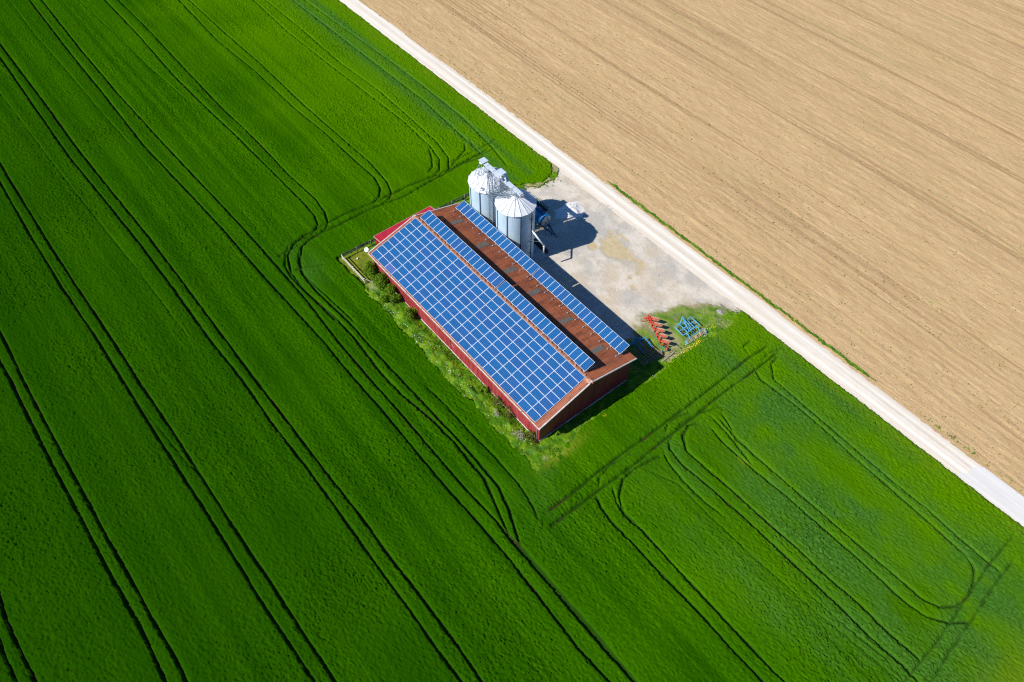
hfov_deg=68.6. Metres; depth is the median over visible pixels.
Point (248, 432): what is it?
crop
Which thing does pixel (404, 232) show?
solar panel
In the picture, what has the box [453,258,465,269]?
solar panel
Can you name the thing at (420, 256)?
solar panel
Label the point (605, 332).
solar panel
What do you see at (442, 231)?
solar panel
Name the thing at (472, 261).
solar panel
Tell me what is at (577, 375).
solar panel
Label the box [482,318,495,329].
solar panel
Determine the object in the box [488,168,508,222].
bucket elevator
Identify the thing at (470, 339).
solar panel
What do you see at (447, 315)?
solar panel
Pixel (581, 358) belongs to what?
solar panel
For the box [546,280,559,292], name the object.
solar panel
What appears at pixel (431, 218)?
solar panel
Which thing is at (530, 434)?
shrub
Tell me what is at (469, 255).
solar panel
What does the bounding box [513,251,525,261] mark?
solar panel
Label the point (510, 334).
solar panel
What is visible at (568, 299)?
solar panel
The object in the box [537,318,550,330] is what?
solar panel
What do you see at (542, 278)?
solar panel
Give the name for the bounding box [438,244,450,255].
solar panel
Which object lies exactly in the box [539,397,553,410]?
solar panel
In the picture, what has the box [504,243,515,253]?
solar panel
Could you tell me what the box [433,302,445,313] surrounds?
solar panel
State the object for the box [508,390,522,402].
solar panel
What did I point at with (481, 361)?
solar panel
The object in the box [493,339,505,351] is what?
solar panel
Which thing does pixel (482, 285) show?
solar panel
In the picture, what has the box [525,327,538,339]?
solar panel
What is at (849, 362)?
verge grass
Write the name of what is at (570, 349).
solar panel
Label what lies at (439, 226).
solar panel
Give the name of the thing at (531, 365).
solar panel
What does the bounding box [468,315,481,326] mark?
solar panel
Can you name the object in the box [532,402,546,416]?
solar panel
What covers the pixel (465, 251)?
solar panel
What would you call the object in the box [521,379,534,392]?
solar panel
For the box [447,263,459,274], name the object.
solar panel
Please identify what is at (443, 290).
solar panel
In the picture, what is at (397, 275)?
solar panel
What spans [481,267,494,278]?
solar panel
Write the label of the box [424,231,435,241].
solar panel
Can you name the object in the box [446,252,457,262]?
solar panel
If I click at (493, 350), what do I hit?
solar panel
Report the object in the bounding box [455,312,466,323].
solar panel
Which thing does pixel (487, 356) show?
solar panel
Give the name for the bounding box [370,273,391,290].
shrub
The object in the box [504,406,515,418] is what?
shrub
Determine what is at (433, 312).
solar panel
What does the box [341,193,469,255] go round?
field fence
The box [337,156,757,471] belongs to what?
grass
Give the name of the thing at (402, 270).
solar panel
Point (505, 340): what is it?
solar panel
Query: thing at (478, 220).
solar panel
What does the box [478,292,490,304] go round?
solar panel
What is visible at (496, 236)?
solar panel
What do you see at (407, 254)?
solar panel
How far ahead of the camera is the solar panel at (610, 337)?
94.40 m
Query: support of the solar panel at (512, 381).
attached to the barn
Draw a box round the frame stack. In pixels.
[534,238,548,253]
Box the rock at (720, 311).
[716,309,723,314]
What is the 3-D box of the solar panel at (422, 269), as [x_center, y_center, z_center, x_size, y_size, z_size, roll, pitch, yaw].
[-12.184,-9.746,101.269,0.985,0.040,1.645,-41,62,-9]
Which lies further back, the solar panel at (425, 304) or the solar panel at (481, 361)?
the solar panel at (425, 304)
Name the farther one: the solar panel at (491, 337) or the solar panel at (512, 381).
the solar panel at (491, 337)
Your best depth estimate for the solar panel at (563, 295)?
98.52 m
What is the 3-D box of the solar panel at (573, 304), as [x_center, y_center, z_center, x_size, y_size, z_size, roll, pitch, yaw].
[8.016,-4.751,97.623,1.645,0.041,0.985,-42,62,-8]
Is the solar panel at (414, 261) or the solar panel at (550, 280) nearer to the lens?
the solar panel at (550, 280)
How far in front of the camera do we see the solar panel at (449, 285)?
99.11 m
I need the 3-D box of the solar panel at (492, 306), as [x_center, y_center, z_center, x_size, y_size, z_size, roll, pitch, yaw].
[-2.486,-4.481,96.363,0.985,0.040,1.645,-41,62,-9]
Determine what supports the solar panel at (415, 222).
attached to the barn
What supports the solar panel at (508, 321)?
attached to the barn
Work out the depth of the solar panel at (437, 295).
98.78 m
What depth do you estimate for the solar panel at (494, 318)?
95.41 m
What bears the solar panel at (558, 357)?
attached to the barn
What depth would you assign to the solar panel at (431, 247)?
102.51 m
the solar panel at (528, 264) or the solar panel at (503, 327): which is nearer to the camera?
the solar panel at (503, 327)
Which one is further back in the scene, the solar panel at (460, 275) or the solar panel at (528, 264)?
the solar panel at (528, 264)
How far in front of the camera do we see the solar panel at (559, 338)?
92.15 m
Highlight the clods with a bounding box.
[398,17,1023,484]
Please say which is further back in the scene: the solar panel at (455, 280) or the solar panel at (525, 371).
the solar panel at (455, 280)
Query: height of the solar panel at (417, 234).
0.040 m
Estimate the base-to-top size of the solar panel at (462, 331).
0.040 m
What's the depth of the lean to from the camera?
109.27 m
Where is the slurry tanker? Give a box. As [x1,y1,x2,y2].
[535,204,557,236]
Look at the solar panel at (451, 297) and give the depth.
98.18 m
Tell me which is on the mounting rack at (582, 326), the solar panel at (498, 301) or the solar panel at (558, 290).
the solar panel at (558, 290)
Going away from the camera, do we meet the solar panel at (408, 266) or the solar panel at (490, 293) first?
the solar panel at (490, 293)
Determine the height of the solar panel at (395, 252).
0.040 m
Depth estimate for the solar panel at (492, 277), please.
98.19 m
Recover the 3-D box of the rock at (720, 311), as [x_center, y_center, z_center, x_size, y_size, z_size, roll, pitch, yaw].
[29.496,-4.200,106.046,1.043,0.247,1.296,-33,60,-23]
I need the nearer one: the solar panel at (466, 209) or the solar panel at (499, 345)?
the solar panel at (499, 345)
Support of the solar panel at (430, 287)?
attached to the barn
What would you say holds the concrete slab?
on the yard at (593, 260)
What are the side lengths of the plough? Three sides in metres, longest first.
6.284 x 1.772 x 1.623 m
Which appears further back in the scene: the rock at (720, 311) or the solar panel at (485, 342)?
the rock at (720, 311)
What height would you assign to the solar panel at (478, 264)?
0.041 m
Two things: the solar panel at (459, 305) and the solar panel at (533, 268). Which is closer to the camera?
the solar panel at (459, 305)
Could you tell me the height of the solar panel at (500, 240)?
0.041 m
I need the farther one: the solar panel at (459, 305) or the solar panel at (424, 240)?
the solar panel at (424, 240)
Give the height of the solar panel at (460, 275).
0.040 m
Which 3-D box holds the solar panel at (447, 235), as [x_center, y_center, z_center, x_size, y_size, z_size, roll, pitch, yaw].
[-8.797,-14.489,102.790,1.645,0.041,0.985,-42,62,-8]
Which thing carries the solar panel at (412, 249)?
attached to the barn
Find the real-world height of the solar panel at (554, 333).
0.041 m
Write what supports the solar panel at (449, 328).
attached to the barn
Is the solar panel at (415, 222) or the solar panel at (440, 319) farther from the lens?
the solar panel at (415, 222)
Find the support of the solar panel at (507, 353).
attached to the barn
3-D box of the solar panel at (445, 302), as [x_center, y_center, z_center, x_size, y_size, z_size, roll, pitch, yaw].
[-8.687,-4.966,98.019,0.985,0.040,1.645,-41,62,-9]
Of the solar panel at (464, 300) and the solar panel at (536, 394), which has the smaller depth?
the solar panel at (536, 394)
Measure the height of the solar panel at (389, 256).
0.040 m
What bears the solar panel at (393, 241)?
attached to the barn
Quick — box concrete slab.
[531,244,547,262]
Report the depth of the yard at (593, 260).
110.70 m
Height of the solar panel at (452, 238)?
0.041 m
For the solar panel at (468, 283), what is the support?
attached to the barn
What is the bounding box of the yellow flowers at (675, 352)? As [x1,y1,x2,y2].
[434,185,794,443]
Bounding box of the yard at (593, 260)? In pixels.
[524,171,743,342]
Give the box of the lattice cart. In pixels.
[535,198,547,211]
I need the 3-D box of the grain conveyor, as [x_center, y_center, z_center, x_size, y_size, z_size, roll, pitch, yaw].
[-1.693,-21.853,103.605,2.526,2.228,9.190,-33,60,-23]
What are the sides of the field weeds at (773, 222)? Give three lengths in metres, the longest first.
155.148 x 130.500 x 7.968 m
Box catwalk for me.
[485,185,511,201]
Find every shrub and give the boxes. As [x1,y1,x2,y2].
[363,260,379,276]
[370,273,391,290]
[379,283,400,302]
[403,307,416,319]
[478,386,487,392]
[491,394,503,407]
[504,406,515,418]
[524,429,536,445]
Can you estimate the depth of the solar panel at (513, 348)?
92.91 m
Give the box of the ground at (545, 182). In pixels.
[337,0,1014,511]
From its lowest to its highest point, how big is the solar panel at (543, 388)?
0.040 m
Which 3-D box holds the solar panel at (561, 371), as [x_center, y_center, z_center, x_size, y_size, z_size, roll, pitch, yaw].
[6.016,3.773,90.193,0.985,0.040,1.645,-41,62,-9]
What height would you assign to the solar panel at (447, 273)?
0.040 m
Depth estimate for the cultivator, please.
102.80 m
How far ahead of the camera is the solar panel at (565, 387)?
89.23 m
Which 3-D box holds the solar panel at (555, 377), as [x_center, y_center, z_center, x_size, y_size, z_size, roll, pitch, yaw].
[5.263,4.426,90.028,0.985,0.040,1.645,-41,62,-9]
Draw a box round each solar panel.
[371,249,381,260]
[377,245,388,255]
[378,256,388,266]
[382,240,393,250]
[384,252,394,261]
[384,263,395,273]
[388,236,399,246]
[389,247,400,257]
[390,258,401,269]
[391,270,402,280]
[393,231,404,241]
[395,243,405,252]
[396,254,407,264]
[397,265,408,276]
[398,277,410,288]
[399,227,410,237]
[400,238,411,248]
[401,249,412,259]
[403,261,414,271]
[404,272,416,283]
[405,222,415,232]
[406,234,417,243]
[406,285,417,295]
[407,245,418,254]
[408,256,419,266]
[410,218,421,227]
[410,268,421,278]
[411,280,423,290]
[412,229,423,239]
[412,292,424,303]
[413,240,424,250]
[414,251,425,261]
[415,263,427,274]
[417,224,428,234]
[417,275,428,285]
[418,287,430,298]
[419,236,429,245]
[420,210,432,220]
[420,247,431,257]
[420,299,432,310]
[421,258,433,269]
[423,270,434,281]
[424,214,436,224]
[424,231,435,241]
[424,282,436,293]
[425,242,436,252]
[426,294,438,305]
[427,254,438,264]
[427,307,439,318]
[429,218,440,228]
[429,266,440,276]
[430,277,442,288]
[431,238,442,247]
[432,249,444,259]
[432,290,443,300]
[433,221,445,232]
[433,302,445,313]
[434,261,446,271]
[435,314,447,326]
[436,273,447,283]
[437,226,449,236]
[437,285,449,296]
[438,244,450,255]
[439,297,451,308]
[440,256,451,266]
[441,268,453,278]
[441,310,453,321]
[442,230,453,240]
[443,280,455,291]
[443,323,454,334]
[445,292,457,303]
[446,233,458,244]
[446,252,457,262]
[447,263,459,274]
[447,305,458,316]
[449,275,461,286]
[449,318,460,328]
[450,238,462,248]
[450,330,462,342]
[451,287,463,298]
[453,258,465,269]
[453,300,464,311]
[454,242,467,252]
[455,201,467,210]
[455,270,467,281]
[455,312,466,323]
[457,283,469,293]
[457,325,468,337]
[458,295,470,306]
[458,338,471,350]
[459,246,471,256]
[460,204,471,214]
[461,266,473,276]
[461,307,472,318]
[462,320,475,331]
[463,250,475,261]
[463,278,474,288]
[464,208,475,217]
[464,290,476,301]
[464,333,476,345]
[466,347,479,358]
[467,302,478,313]
[468,211,479,221]
[468,254,480,265]
[468,273,480,283]
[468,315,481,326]
[470,285,482,296]
[470,328,483,340]
[472,215,484,225]
[472,297,484,308]
[472,341,485,353]
[473,258,485,269]
[474,310,487,321]
[474,355,487,367]
[476,280,488,291]
[476,323,489,334]
[477,219,488,229]
[477,263,490,273]
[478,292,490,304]
[479,336,491,348]
[480,305,493,316]
[480,350,493,362]
[481,223,493,233]
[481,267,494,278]
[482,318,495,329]
[483,363,496,376]
[484,287,496,299]
[484,331,497,343]
[486,227,497,237]
[486,271,499,282]
[486,300,499,311]
[487,344,500,356]
[488,313,501,324]
[489,358,502,370]
[490,231,502,241]
[490,326,503,338]
[491,276,504,287]
[491,372,504,385]
[492,295,504,306]
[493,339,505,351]
[494,308,507,319]
[495,235,506,245]
[495,353,508,365]
[496,321,509,333]
[497,281,509,292]
[497,367,510,379]
[499,238,511,249]
[499,334,511,346]
[500,303,513,314]
[500,380,513,393]
[501,285,514,296]
[501,347,514,360]
[502,316,515,327]
[503,361,517,374]
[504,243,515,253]
[505,329,518,340]
[506,289,519,301]
[506,375,519,388]
[507,342,520,354]
[508,246,520,257]
[508,311,521,322]
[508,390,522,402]
[510,356,523,368]
[511,294,524,306]
[511,324,524,335]
[512,370,525,383]
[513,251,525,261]
[513,337,526,349]
[515,350,529,363]
[515,384,528,397]
[516,299,529,310]
[517,255,529,265]
[517,318,530,330]
[517,399,531,412]
[518,365,532,377]
[519,332,532,344]
[521,303,534,315]
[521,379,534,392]
[522,259,534,269]
[522,345,535,357]
[524,393,537,406]
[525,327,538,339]
[525,359,538,371]
[526,263,539,274]
[526,308,540,320]
[526,408,540,421]
[527,373,541,386]
[528,340,541,352]
[530,387,544,401]
[531,313,545,325]
[531,354,544,366]
[532,268,544,279]
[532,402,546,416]
[533,368,547,380]
[534,335,547,347]
[536,382,550,395]
[537,272,549,283]
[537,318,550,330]
[537,348,550,361]
[539,362,553,375]
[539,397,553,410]
[542,276,554,287]
[542,322,555,335]
[542,377,556,389]
[543,343,556,355]
[545,391,559,404]
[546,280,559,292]
[546,357,559,370]
[547,327,560,339]
[549,371,562,384]
[551,385,565,399]
[552,285,564,296]
[552,332,566,345]
[552,351,565,364]
[555,365,568,378]
[556,289,569,301]
[558,337,571,350]
[558,380,572,393]
[561,360,575,373]
[562,294,574,305]
[563,342,577,355]
[564,374,578,387]
[567,298,580,310]
[569,347,582,360]
[570,369,584,382]
[572,303,585,314]
[574,352,588,365]
[577,308,590,319]
[580,357,594,370]
[582,312,596,324]
[588,317,601,329]
[593,322,606,333]
[598,326,612,338]
[604,331,617,343]
[609,336,623,348]
[615,341,629,353]
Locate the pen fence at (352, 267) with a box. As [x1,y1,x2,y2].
[341,255,371,283]
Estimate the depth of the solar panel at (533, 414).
88.42 m
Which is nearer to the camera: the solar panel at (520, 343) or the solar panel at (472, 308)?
the solar panel at (520, 343)
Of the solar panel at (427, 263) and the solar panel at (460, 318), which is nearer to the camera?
the solar panel at (460, 318)
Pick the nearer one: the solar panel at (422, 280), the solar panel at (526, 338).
the solar panel at (526, 338)
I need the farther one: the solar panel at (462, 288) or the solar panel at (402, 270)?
the solar panel at (402, 270)
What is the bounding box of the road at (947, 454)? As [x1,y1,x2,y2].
[339,0,1023,526]
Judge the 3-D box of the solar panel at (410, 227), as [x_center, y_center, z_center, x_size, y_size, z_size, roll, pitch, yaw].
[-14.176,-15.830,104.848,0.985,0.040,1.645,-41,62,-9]
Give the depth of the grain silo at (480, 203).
105.89 m
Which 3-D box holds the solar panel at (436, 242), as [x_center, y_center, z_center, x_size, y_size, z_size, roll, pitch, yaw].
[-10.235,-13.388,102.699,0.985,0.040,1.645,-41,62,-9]
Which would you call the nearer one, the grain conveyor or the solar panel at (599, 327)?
the solar panel at (599, 327)
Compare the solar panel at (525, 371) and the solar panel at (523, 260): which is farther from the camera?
the solar panel at (523, 260)
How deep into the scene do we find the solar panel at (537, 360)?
91.53 m
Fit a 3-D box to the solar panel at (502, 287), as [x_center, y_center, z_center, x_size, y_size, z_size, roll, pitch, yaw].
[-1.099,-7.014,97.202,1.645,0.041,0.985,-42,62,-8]
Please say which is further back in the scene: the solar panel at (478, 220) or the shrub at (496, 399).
the solar panel at (478, 220)
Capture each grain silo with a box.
[468,166,508,227]
[494,188,544,258]
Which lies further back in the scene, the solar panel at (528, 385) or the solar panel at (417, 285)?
the solar panel at (417, 285)
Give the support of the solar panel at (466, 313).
attached to the barn
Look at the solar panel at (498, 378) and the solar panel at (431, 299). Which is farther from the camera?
the solar panel at (431, 299)
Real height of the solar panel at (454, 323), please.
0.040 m
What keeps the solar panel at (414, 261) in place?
attached to the barn
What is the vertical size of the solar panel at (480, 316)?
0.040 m
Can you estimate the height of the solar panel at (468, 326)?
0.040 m
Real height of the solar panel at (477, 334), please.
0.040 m
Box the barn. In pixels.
[368,202,636,441]
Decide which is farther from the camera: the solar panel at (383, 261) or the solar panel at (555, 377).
the solar panel at (383, 261)
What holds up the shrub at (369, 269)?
on the ground at (545, 182)
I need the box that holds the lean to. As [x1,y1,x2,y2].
[373,206,434,244]
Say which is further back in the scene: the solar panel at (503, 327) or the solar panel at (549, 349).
the solar panel at (503, 327)
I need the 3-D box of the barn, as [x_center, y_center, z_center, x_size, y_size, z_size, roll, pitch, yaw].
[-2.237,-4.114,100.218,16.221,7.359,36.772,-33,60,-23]
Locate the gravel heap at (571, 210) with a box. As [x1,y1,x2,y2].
[555,201,584,219]
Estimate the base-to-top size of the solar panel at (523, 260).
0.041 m
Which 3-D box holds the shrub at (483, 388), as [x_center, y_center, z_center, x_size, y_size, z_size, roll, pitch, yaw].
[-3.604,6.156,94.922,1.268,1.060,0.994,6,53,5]
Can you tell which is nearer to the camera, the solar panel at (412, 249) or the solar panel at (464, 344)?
the solar panel at (464, 344)
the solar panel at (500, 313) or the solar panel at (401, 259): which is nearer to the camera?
the solar panel at (500, 313)
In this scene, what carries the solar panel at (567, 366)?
attached to the barn
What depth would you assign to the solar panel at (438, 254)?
101.77 m
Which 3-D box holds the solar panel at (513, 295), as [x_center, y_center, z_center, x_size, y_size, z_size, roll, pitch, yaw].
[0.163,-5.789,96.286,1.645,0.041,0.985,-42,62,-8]
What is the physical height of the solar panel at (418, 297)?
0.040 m
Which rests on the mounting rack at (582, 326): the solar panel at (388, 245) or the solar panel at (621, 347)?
the solar panel at (621, 347)
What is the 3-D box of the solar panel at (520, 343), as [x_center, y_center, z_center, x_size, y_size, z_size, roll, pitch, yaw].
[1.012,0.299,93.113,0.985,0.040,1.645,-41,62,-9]
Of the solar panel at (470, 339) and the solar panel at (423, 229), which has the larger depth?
the solar panel at (423, 229)
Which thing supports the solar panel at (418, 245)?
attached to the barn
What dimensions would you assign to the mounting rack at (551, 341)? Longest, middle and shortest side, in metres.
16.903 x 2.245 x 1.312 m
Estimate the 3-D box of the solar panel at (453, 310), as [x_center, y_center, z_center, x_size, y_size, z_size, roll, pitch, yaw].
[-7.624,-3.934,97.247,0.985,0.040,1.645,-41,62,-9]
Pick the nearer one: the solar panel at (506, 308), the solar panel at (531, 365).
the solar panel at (531, 365)
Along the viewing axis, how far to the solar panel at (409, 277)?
100.93 m
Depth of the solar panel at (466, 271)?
99.59 m
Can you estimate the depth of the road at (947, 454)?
111.38 m
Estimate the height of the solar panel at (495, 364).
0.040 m
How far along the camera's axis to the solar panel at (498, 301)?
96.53 m
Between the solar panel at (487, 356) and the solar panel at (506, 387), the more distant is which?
the solar panel at (487, 356)
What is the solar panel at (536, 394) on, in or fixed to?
attached to the barn
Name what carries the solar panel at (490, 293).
attached to the barn
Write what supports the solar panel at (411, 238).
attached to the barn
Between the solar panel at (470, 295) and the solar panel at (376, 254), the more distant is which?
the solar panel at (376, 254)
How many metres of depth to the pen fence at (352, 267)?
106.58 m
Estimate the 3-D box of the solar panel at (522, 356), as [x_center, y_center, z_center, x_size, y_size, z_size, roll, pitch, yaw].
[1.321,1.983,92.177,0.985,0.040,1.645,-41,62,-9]
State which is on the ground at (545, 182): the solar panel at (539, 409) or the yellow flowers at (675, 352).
the yellow flowers at (675, 352)
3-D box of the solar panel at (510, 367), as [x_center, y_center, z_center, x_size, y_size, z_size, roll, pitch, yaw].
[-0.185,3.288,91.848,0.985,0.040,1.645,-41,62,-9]
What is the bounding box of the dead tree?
[512,430,525,441]
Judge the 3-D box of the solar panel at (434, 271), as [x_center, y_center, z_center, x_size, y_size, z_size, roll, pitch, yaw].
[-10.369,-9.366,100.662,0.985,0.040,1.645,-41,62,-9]
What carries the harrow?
on the ground at (545, 182)
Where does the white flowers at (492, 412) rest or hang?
on the grass at (669, 320)
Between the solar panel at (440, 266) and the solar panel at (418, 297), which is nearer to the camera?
the solar panel at (418, 297)
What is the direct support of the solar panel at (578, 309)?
on the mounting rack at (582, 326)
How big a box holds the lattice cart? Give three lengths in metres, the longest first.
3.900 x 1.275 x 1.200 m
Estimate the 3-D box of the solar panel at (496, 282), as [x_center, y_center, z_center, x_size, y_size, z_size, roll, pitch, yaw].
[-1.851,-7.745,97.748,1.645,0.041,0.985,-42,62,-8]
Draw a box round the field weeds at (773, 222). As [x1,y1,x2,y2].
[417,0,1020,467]
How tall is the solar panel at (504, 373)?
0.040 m
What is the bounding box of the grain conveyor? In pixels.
[474,157,523,200]
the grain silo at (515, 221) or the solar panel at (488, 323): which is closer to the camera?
the solar panel at (488, 323)
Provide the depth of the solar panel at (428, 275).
100.47 m
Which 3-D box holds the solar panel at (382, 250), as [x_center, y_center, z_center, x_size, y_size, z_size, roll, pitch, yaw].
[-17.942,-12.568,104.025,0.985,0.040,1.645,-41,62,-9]
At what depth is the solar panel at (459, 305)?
97.40 m
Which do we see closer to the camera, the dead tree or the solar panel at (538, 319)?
the dead tree
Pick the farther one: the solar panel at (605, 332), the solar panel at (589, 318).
the solar panel at (589, 318)
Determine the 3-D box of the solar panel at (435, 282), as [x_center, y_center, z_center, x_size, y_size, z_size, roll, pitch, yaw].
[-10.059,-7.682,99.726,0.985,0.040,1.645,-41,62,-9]
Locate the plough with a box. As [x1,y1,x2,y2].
[642,314,669,354]
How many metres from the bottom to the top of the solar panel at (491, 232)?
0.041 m
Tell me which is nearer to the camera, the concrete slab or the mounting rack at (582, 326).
the mounting rack at (582, 326)
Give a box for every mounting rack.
[453,208,535,276]
[498,291,596,371]
[529,277,627,356]
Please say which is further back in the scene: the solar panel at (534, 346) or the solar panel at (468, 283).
the solar panel at (468, 283)
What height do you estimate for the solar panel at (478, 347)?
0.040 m
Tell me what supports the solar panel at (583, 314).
on the mounting rack at (582, 326)
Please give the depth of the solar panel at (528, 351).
92.32 m
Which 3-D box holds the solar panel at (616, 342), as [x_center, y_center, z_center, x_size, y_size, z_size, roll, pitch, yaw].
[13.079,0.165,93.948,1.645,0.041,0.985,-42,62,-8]
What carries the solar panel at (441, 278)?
attached to the barn
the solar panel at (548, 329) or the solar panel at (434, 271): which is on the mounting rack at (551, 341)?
the solar panel at (548, 329)
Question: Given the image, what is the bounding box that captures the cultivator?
[675,317,706,343]
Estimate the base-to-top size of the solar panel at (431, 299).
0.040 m
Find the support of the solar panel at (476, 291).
attached to the barn
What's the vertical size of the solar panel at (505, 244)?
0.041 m
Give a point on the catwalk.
(495, 192)
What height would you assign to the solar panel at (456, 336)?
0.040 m
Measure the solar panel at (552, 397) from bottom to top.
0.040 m
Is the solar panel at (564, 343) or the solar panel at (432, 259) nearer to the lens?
the solar panel at (564, 343)
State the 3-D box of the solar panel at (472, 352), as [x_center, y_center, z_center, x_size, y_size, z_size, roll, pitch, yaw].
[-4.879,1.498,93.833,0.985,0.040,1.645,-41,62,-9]
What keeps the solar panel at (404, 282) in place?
attached to the barn
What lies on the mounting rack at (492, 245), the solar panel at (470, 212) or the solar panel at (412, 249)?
the solar panel at (470, 212)
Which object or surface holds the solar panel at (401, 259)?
attached to the barn
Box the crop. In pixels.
[0,0,1023,681]
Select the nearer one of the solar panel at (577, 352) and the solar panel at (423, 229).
the solar panel at (577, 352)
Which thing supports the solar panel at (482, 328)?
attached to the barn
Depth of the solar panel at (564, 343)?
91.69 m
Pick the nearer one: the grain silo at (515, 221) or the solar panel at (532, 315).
the solar panel at (532, 315)
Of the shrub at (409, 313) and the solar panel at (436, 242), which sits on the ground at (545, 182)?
the shrub at (409, 313)
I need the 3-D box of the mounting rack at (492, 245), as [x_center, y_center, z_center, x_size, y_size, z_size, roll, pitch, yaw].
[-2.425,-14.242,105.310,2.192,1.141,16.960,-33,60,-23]
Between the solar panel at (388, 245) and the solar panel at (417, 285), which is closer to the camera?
the solar panel at (417, 285)
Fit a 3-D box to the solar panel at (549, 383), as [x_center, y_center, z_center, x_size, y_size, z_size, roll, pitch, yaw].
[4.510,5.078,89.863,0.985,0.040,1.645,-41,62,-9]
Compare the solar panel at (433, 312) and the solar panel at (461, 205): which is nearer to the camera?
the solar panel at (433, 312)
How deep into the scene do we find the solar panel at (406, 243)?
103.72 m
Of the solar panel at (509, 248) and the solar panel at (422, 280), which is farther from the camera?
the solar panel at (509, 248)
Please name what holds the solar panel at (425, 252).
attached to the barn
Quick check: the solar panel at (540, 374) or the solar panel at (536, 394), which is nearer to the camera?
the solar panel at (536, 394)
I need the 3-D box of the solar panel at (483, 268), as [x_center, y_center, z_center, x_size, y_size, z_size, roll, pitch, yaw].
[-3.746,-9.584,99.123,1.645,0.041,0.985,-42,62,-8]
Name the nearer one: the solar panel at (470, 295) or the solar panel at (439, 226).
the solar panel at (470, 295)
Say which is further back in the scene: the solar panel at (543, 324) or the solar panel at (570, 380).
the solar panel at (543, 324)
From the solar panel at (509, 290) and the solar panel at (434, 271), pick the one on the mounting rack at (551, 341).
the solar panel at (509, 290)
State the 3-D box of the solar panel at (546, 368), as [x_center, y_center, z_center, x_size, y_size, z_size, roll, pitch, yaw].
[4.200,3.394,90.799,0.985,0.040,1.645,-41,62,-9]
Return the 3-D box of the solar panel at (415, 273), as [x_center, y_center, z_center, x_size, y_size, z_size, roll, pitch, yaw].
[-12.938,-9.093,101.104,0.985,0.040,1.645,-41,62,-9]
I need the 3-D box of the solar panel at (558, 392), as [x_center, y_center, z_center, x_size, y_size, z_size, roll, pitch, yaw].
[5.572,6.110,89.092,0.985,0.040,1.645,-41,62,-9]
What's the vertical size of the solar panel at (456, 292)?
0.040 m
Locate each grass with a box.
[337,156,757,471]
[607,180,875,380]
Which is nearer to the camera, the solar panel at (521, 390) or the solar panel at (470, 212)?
the solar panel at (521, 390)
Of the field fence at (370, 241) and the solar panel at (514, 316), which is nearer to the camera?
the solar panel at (514, 316)
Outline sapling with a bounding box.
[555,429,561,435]
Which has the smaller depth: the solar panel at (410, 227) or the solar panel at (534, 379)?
the solar panel at (534, 379)
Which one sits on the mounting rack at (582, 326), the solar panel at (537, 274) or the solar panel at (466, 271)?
the solar panel at (537, 274)
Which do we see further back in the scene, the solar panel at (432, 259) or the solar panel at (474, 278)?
the solar panel at (432, 259)
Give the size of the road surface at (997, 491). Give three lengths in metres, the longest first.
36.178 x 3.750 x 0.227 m
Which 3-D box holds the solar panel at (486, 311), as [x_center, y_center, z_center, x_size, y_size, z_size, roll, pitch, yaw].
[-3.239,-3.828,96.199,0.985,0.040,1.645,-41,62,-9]
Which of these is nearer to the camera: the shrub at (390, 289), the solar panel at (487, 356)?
the solar panel at (487, 356)
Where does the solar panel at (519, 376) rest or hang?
attached to the barn
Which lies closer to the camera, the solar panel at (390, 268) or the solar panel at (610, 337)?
the solar panel at (610, 337)
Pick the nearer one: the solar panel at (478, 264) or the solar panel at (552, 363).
the solar panel at (552, 363)
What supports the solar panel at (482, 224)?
on the mounting rack at (492, 245)
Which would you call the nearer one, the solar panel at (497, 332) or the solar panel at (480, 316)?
the solar panel at (497, 332)
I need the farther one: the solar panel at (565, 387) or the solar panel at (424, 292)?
the solar panel at (424, 292)
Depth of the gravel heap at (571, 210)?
117.56 m
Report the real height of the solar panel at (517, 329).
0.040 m
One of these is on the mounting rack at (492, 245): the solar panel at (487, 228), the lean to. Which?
the solar panel at (487, 228)
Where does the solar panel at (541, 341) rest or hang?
attached to the barn
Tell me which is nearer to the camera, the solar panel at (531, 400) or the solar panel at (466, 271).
the solar panel at (531, 400)
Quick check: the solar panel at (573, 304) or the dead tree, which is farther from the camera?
the solar panel at (573, 304)
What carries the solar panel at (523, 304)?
on the mounting rack at (551, 341)
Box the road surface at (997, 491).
[958,467,1023,525]
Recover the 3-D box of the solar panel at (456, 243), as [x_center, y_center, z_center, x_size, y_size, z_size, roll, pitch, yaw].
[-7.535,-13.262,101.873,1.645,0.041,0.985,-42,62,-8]
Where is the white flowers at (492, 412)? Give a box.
[384,305,715,448]
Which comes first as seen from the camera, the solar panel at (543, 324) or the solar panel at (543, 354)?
the solar panel at (543, 354)
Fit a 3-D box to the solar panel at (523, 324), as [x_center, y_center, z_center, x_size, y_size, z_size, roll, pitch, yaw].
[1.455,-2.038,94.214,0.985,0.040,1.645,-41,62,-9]
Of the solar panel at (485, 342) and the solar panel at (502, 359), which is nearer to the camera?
the solar panel at (502, 359)
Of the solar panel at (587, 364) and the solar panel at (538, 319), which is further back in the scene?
the solar panel at (538, 319)
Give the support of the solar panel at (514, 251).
on the mounting rack at (492, 245)
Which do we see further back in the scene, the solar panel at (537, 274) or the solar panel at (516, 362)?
the solar panel at (537, 274)

